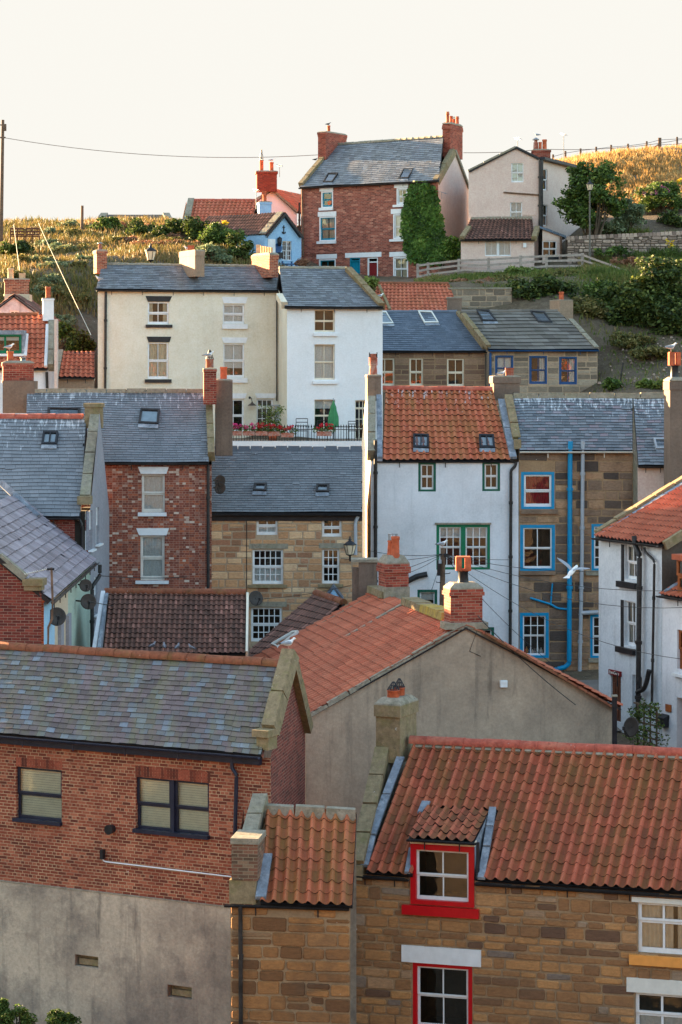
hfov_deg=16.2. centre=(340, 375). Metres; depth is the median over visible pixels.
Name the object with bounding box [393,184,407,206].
window
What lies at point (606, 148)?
overhead wire
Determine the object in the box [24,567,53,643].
drainpipe
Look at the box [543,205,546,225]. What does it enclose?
window
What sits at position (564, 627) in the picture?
overhead wire
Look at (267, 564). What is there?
window
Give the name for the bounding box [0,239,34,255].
bush
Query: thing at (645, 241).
rubble wall
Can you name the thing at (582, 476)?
dark stone house
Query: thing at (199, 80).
sky
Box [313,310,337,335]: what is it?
window
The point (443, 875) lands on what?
window
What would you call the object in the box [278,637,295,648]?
seagull
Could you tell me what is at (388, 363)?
window
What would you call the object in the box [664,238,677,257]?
ragwort
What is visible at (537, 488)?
window
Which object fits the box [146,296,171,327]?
window
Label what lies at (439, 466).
white house
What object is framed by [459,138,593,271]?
pink house
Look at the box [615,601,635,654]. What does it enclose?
window
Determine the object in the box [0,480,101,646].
cottage row
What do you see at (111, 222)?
bush
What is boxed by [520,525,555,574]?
window
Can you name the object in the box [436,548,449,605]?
telephone pole
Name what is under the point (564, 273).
shrub
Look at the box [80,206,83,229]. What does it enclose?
pole stump
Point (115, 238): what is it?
scrub clump
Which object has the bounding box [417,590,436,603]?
window
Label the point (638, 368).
loose stones
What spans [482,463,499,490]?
window
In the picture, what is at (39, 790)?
window
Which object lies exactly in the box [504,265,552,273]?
shrub
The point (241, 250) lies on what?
bush
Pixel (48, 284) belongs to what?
scrub clump
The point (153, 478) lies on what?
window
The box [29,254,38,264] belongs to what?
scrub clump
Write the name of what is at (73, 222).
scrub clump
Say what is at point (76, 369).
red outhouse
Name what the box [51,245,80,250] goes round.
scrub clump
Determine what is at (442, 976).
window
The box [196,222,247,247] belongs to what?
bush
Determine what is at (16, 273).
scrub clump
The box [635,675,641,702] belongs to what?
window
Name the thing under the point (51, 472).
slate house
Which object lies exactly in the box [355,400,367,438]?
glazed door
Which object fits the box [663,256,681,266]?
shrub
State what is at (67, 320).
scrub clump
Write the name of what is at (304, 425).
bench
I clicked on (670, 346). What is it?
seagull
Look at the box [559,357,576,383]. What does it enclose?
window
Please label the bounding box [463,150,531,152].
overhead wire
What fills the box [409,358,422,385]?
window
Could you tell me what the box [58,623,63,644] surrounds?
window
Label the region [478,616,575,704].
overhead wire
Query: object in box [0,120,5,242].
telegraph pole
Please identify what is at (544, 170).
window
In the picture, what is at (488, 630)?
window
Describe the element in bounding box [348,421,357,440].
chair
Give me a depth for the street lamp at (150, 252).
118.86 m
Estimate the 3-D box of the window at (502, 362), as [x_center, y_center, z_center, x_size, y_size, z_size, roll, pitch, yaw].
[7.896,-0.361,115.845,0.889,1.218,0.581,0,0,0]
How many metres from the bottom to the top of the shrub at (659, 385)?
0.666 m
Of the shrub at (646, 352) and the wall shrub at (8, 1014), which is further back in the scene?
the shrub at (646, 352)
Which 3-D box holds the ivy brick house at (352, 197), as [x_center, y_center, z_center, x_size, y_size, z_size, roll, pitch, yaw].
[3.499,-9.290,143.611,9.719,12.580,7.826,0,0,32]
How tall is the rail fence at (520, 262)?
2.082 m
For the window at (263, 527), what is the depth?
81.10 m
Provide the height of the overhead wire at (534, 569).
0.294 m
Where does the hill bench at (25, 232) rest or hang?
on the ground at (86, 322)
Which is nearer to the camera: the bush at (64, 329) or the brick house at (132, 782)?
the brick house at (132, 782)
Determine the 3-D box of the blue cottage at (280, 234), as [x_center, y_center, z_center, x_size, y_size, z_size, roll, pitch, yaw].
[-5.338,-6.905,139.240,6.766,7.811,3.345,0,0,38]
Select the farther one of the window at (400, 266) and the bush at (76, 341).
the window at (400, 266)
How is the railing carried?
on the terrace wall at (300, 443)
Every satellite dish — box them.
[50,607,65,625]
[76,594,95,609]
[78,579,91,591]
[213,475,224,486]
[213,482,225,493]
[249,591,262,605]
[622,717,638,736]
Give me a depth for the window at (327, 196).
142.17 m
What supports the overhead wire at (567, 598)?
attached to the telephone pole at (441, 573)
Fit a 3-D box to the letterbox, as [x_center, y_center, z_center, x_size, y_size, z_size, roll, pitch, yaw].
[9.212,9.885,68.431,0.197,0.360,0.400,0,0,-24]
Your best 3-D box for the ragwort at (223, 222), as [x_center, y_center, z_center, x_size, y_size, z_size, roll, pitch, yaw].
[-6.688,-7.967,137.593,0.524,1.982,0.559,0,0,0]
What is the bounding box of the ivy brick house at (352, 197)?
[298,112,468,277]
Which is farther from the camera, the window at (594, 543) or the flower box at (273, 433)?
the flower box at (273, 433)
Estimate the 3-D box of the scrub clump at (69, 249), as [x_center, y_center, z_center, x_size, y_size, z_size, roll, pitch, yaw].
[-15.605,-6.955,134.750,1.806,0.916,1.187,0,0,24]
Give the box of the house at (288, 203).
[255,149,300,230]
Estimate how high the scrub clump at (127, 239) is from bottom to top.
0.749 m
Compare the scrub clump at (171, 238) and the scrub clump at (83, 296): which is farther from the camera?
the scrub clump at (171, 238)
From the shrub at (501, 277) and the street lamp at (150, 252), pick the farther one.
the shrub at (501, 277)
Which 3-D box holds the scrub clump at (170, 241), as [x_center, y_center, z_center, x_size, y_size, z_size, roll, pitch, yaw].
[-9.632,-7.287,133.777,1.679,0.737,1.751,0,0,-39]
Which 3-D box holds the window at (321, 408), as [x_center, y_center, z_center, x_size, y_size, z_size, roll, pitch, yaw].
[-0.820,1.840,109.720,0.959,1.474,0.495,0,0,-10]
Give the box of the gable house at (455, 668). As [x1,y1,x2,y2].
[253,533,622,827]
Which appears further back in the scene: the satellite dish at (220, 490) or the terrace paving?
the terrace paving
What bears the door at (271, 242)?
in the blue cottage at (280, 234)
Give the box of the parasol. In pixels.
[328,398,338,440]
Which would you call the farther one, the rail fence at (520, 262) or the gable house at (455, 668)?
the rail fence at (520, 262)
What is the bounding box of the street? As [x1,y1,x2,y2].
[578,680,620,730]
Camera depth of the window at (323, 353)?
109.56 m
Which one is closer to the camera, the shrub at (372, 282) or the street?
the street
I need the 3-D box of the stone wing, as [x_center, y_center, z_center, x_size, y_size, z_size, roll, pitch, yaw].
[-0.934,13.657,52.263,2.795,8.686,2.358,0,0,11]
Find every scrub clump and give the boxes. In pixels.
[5,270,28,277]
[14,253,31,264]
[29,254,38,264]
[29,284,59,295]
[32,257,60,264]
[35,238,58,246]
[36,255,54,262]
[36,260,70,267]
[37,272,64,285]
[37,281,63,289]
[40,286,70,298]
[43,226,56,234]
[45,242,61,249]
[48,244,77,253]
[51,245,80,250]
[54,314,77,324]
[55,218,80,226]
[61,228,88,235]
[61,317,75,325]
[68,259,88,266]
[70,292,93,304]
[71,254,93,259]
[76,240,107,249]
[107,235,126,243]
[119,236,136,244]
[130,239,157,245]
[142,232,156,239]
[151,234,169,239]
[157,239,186,245]
[165,236,188,240]
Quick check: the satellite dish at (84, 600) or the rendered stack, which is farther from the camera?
the rendered stack
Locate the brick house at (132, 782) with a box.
[0,641,312,1023]
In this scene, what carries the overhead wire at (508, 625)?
attached to the telephone pole at (441, 573)
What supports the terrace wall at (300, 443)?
on the ground at (86, 322)
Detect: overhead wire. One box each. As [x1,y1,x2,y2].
[7,138,310,157]
[38,223,90,334]
[98,574,212,577]
[265,555,439,598]
[367,550,438,555]
[444,555,679,658]
[445,555,681,607]
[445,557,561,671]
[446,555,681,590]
[447,555,597,571]
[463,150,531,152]
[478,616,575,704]
[551,139,681,149]
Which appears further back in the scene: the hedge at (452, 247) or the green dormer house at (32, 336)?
the hedge at (452, 247)
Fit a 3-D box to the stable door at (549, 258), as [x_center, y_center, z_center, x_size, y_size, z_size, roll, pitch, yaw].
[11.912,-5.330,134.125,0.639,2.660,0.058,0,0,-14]
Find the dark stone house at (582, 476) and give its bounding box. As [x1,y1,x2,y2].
[510,392,663,670]
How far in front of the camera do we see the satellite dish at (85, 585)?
69.92 m
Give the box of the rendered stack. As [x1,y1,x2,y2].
[351,557,377,600]
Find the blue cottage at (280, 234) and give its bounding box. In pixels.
[201,191,303,265]
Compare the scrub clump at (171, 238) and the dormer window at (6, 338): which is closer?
the dormer window at (6, 338)
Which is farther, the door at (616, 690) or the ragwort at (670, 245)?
the ragwort at (670, 245)
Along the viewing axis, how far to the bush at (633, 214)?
135.54 m
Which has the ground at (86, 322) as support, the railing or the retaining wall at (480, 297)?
the retaining wall at (480, 297)
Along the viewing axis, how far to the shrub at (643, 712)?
66.77 m
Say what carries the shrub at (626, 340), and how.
on the ground at (86, 322)
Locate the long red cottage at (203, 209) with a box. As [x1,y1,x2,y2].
[179,198,258,236]
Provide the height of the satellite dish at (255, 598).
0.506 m
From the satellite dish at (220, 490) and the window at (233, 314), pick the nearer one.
the satellite dish at (220, 490)
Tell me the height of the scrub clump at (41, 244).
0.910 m
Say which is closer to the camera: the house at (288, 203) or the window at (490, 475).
the window at (490, 475)
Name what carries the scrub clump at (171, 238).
on the ground at (86, 322)
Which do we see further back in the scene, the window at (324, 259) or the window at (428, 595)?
the window at (324, 259)
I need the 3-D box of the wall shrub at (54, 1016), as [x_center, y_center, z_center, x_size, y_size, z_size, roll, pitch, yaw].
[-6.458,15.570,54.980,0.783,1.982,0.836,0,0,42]
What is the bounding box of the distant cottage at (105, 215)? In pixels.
[95,213,171,219]
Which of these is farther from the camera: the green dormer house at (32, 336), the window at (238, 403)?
the window at (238, 403)
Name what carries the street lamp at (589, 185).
on the ground at (86, 322)
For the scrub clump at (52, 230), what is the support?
on the ground at (86, 322)
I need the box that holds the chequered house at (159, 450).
[1,350,216,588]
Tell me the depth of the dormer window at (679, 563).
67.86 m
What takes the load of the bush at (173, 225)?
on the ground at (86, 322)
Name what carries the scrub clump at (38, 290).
on the ground at (86, 322)
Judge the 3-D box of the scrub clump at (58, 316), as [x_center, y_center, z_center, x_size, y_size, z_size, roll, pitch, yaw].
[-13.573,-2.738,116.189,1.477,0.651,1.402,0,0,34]
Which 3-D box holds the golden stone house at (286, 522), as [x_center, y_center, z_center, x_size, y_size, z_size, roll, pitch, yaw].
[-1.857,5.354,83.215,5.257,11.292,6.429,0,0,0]
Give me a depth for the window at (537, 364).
115.64 m
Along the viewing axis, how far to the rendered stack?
72.50 m
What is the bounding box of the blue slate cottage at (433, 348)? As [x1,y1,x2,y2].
[383,297,486,392]
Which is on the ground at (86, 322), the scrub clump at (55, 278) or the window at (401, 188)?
the scrub clump at (55, 278)
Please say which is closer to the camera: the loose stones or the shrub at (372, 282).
the loose stones
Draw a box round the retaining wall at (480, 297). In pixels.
[448,287,511,308]
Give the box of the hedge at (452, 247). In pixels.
[440,235,460,260]
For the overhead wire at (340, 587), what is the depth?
78.88 m
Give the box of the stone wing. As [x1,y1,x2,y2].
[224,793,356,1023]
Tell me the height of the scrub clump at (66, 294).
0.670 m
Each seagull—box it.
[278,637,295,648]
[436,540,447,547]
[558,558,589,577]
[662,343,677,348]
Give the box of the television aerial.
[561,133,567,160]
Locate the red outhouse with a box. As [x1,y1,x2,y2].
[58,349,94,388]
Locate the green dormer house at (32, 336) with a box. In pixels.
[0,287,57,413]
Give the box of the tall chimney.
[663,352,681,485]
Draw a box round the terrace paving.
[234,438,382,440]
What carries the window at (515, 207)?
in the pink house at (513, 192)
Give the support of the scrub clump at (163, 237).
on the ground at (86, 322)
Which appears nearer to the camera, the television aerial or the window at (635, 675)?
the window at (635, 675)
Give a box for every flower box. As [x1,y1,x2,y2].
[233,423,245,435]
[240,422,257,435]
[251,422,271,435]
[264,423,284,435]
[277,425,298,436]
[312,423,335,435]
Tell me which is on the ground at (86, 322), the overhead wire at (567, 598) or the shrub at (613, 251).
the shrub at (613, 251)
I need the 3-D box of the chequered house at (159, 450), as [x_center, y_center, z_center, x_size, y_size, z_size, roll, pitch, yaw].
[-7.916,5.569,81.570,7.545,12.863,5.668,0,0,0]
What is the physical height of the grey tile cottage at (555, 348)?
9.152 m
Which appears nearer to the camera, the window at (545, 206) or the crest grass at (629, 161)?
the window at (545, 206)
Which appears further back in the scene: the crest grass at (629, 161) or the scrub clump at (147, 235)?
the crest grass at (629, 161)
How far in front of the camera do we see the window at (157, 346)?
110.80 m
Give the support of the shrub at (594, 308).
on the ground at (86, 322)
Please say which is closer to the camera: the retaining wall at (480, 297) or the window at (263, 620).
the window at (263, 620)
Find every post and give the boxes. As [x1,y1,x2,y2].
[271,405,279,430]
[611,695,617,743]
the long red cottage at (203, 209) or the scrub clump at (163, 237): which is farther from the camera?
the long red cottage at (203, 209)
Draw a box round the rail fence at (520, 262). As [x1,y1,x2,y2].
[416,253,623,277]
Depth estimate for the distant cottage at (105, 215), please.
161.40 m
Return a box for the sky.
[0,0,681,224]
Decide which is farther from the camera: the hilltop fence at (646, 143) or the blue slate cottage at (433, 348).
the hilltop fence at (646, 143)
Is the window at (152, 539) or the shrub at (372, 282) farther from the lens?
the shrub at (372, 282)
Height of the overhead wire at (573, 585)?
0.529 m
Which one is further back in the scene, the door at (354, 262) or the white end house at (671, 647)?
the door at (354, 262)
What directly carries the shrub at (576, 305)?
on the ground at (86, 322)
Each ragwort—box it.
[221,220,228,227]
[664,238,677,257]
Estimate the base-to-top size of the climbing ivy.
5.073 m
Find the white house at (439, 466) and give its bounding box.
[361,352,520,647]
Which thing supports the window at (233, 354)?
in the cream house at (165, 325)
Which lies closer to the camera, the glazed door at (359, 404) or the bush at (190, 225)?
the glazed door at (359, 404)
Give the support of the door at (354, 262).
in the ivy brick house at (352, 197)
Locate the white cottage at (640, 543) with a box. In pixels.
[591,476,681,746]
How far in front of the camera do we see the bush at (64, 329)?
112.78 m
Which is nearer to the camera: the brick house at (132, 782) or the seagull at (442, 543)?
the brick house at (132, 782)
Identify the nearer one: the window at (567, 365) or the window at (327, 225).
the window at (567, 365)
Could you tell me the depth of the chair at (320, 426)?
107.86 m
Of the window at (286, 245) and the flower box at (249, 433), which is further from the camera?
the window at (286, 245)
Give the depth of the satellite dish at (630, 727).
66.22 m
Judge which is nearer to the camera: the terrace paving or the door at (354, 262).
the terrace paving
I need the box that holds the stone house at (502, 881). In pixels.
[356,678,681,1023]
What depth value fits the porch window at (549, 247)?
134.60 m
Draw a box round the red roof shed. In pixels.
[375,281,453,309]
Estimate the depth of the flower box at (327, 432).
105.88 m
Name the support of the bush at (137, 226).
on the ground at (86, 322)
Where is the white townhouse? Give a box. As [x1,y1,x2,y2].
[276,266,384,441]
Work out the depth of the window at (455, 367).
116.54 m
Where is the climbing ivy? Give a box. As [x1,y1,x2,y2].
[399,180,445,266]
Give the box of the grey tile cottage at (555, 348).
[460,292,598,419]
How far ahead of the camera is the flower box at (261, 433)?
105.86 m
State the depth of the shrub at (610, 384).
112.56 m
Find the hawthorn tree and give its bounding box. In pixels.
[551,159,628,235]
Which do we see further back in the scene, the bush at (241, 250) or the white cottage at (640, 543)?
the bush at (241, 250)
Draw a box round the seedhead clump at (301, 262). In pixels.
[294,257,312,265]
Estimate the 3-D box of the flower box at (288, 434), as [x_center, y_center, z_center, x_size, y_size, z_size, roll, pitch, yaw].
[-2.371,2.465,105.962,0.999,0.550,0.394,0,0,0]
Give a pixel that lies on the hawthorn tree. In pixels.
(575, 201)
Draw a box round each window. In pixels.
[0,334,21,352]
[12,757,61,825]
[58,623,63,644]
[66,613,71,645]
[75,510,96,551]
[82,507,103,546]
[132,766,209,839]
[135,528,168,583]
[138,467,168,515]
[145,337,171,382]
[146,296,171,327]
[222,297,247,328]
[222,337,247,382]
[233,393,246,431]
[248,544,287,587]
[249,602,286,640]
[257,521,276,534]
[282,241,290,259]
[312,344,337,383]
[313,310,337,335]
[314,400,332,431]
[316,211,335,243]
[316,254,336,265]
[318,543,343,586]
[319,188,332,210]
[322,521,340,536]
[383,358,393,385]
[389,209,402,241]
[389,252,407,276]
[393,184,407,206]
[401,945,480,1023]
[402,843,479,918]
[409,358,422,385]
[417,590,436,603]
[418,463,435,491]
[436,524,489,569]
[447,359,463,385]
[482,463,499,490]
[482,627,493,635]
[485,241,510,255]
[495,355,512,375]
[510,202,521,216]
[511,163,523,181]
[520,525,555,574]
[520,613,548,657]
[521,472,557,513]
[529,356,546,383]
[539,241,556,254]
[543,169,546,189]
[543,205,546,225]
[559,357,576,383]
[585,524,602,574]
[588,614,598,662]
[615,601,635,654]
[616,545,636,589]
[626,977,681,1023]
[629,897,681,967]
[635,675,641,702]
[671,630,681,677]
[677,560,681,591]
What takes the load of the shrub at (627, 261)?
on the ground at (86, 322)
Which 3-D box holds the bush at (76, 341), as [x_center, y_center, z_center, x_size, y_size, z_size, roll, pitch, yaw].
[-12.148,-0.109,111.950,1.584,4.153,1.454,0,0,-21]
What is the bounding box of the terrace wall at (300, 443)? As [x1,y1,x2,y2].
[233,441,361,448]
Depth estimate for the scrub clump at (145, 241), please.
133.80 m
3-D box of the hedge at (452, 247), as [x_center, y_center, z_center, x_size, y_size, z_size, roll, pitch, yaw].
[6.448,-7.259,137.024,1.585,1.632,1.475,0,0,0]
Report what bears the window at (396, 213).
in the ivy brick house at (352, 197)
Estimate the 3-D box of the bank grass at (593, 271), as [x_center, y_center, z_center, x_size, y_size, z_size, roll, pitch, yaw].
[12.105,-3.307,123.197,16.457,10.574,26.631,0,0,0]
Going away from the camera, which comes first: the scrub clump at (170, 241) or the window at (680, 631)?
the window at (680, 631)
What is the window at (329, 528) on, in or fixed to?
in the golden stone house at (286, 522)
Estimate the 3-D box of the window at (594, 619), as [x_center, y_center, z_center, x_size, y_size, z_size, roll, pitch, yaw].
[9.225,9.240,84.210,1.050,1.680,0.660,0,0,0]
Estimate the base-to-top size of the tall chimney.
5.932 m
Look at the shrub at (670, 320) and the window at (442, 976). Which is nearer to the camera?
the window at (442, 976)
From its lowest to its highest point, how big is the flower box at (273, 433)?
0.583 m
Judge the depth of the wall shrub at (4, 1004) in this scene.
54.92 m
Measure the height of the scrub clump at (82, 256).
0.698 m
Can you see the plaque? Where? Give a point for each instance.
(668, 707)
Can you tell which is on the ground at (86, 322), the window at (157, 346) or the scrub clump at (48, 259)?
the scrub clump at (48, 259)
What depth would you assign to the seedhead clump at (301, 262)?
134.14 m
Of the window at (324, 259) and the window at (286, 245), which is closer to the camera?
the window at (286, 245)
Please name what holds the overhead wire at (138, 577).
attached to the chequered house at (159, 450)
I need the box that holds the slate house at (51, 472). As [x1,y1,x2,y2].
[0,403,108,647]
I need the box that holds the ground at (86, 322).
[0,148,681,746]
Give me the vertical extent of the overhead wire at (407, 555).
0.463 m
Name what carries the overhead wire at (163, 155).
attached to the telegraph pole at (3, 128)
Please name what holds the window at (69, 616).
in the cottage row
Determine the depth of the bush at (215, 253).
128.21 m
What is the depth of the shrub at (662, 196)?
141.41 m
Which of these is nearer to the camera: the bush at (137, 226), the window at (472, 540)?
the window at (472, 540)
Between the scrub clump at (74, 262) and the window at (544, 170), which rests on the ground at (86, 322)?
the scrub clump at (74, 262)
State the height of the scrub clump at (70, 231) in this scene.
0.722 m
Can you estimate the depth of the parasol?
107.07 m
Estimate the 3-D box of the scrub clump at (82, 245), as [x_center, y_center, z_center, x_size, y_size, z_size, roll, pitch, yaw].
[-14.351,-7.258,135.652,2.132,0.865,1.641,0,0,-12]
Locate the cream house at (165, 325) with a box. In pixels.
[93,242,279,444]
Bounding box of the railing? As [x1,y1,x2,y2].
[233,424,362,440]
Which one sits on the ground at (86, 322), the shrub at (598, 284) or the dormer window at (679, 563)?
the shrub at (598, 284)
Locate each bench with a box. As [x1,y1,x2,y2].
[10,228,40,243]
[296,418,307,440]
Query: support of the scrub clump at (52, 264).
on the ground at (86, 322)
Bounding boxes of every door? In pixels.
[255,393,275,430]
[268,239,274,251]
[350,258,359,273]
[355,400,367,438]
[368,257,377,275]
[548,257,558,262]
[613,675,620,721]
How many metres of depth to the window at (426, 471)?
84.07 m
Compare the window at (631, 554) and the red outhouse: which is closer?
the window at (631, 554)
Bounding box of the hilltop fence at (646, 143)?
[552,137,681,158]
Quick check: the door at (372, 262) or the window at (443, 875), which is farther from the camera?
the door at (372, 262)
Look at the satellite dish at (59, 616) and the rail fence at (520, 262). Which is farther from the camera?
the rail fence at (520, 262)
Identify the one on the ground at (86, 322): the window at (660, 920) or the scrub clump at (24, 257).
the scrub clump at (24, 257)
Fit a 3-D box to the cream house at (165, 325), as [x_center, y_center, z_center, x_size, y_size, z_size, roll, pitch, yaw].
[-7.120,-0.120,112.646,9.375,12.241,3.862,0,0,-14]
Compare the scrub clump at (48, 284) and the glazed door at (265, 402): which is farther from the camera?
the scrub clump at (48, 284)
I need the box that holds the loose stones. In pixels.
[598,336,681,392]
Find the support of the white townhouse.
on the ground at (86, 322)
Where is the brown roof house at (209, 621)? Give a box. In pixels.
[92,588,248,656]
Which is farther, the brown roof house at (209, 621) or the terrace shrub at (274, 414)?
the terrace shrub at (274, 414)
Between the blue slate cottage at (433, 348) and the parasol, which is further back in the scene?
the blue slate cottage at (433, 348)
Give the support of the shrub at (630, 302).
on the ground at (86, 322)
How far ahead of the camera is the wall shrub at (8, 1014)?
54.84 m
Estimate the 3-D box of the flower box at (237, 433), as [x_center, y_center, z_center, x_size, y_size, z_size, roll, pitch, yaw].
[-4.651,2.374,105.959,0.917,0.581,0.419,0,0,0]
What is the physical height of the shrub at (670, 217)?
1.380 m
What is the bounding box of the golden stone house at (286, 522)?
[212,367,361,649]
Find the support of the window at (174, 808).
in the brick house at (132, 782)
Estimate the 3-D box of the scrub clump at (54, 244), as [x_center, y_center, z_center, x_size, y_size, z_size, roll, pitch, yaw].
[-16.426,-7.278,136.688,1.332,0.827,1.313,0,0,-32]
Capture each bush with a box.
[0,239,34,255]
[58,321,75,350]
[64,329,96,351]
[86,216,124,231]
[121,217,158,236]
[151,218,185,237]
[180,215,210,241]
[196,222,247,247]
[196,242,233,263]
[224,232,255,260]
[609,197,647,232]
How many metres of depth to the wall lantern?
79.71 m
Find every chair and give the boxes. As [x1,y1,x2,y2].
[317,420,327,439]
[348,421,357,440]
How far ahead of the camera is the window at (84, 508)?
76.36 m
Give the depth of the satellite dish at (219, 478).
80.24 m
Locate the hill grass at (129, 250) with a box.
[0,214,297,348]
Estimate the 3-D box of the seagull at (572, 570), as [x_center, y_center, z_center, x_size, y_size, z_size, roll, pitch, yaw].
[6.216,5.143,63.968,0.853,0.541,0.484,0,0,0]
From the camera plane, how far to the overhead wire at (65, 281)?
115.74 m
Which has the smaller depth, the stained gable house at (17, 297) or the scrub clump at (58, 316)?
the stained gable house at (17, 297)
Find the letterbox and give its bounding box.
[658,713,668,727]
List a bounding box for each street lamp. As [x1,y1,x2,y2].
[144,243,155,262]
[586,179,593,264]
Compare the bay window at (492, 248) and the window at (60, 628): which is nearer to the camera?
the window at (60, 628)
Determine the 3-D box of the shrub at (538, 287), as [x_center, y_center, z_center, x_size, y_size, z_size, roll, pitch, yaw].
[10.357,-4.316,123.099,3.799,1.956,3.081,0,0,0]
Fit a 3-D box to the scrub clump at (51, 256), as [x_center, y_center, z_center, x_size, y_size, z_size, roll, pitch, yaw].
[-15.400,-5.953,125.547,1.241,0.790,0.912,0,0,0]
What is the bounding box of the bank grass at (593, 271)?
[413,226,681,392]
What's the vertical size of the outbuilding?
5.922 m
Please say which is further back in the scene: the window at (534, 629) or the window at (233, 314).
the window at (233, 314)
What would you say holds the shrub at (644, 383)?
on the ground at (86, 322)
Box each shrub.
[0,998,9,1022]
[0,1004,38,1023]
[44,1009,81,1023]
[258,404,285,439]
[363,275,379,291]
[449,276,493,282]
[490,273,522,281]
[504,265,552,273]
[505,273,579,301]
[549,269,581,276]
[571,294,596,313]
[576,298,610,319]
[580,277,616,298]
[588,255,681,328]
[591,219,624,234]
[593,245,632,258]
[601,377,623,390]
[608,331,657,348]
[609,256,645,266]
[622,698,669,746]
[628,344,674,360]
[630,180,681,214]
[634,378,656,388]
[647,297,681,339]
[651,378,664,389]
[656,208,681,227]
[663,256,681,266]
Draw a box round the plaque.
[665,704,671,711]
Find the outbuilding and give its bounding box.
[249,589,347,656]
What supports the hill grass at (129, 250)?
on the ground at (86, 322)
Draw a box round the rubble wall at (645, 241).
[566,231,681,263]
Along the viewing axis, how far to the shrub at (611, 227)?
134.88 m
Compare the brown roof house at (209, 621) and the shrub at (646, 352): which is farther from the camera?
the shrub at (646, 352)
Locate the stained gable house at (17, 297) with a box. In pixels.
[0,268,60,323]
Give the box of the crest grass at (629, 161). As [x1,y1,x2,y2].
[553,143,681,211]
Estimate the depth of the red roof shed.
122.14 m
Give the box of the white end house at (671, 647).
[656,554,681,747]
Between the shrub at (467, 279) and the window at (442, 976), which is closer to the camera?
the window at (442, 976)
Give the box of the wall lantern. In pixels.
[343,536,356,560]
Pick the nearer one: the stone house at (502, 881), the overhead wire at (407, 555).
the stone house at (502, 881)
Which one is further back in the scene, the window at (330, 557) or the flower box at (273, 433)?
the flower box at (273, 433)
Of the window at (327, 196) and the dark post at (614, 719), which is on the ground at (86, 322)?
the dark post at (614, 719)
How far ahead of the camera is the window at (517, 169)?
135.29 m

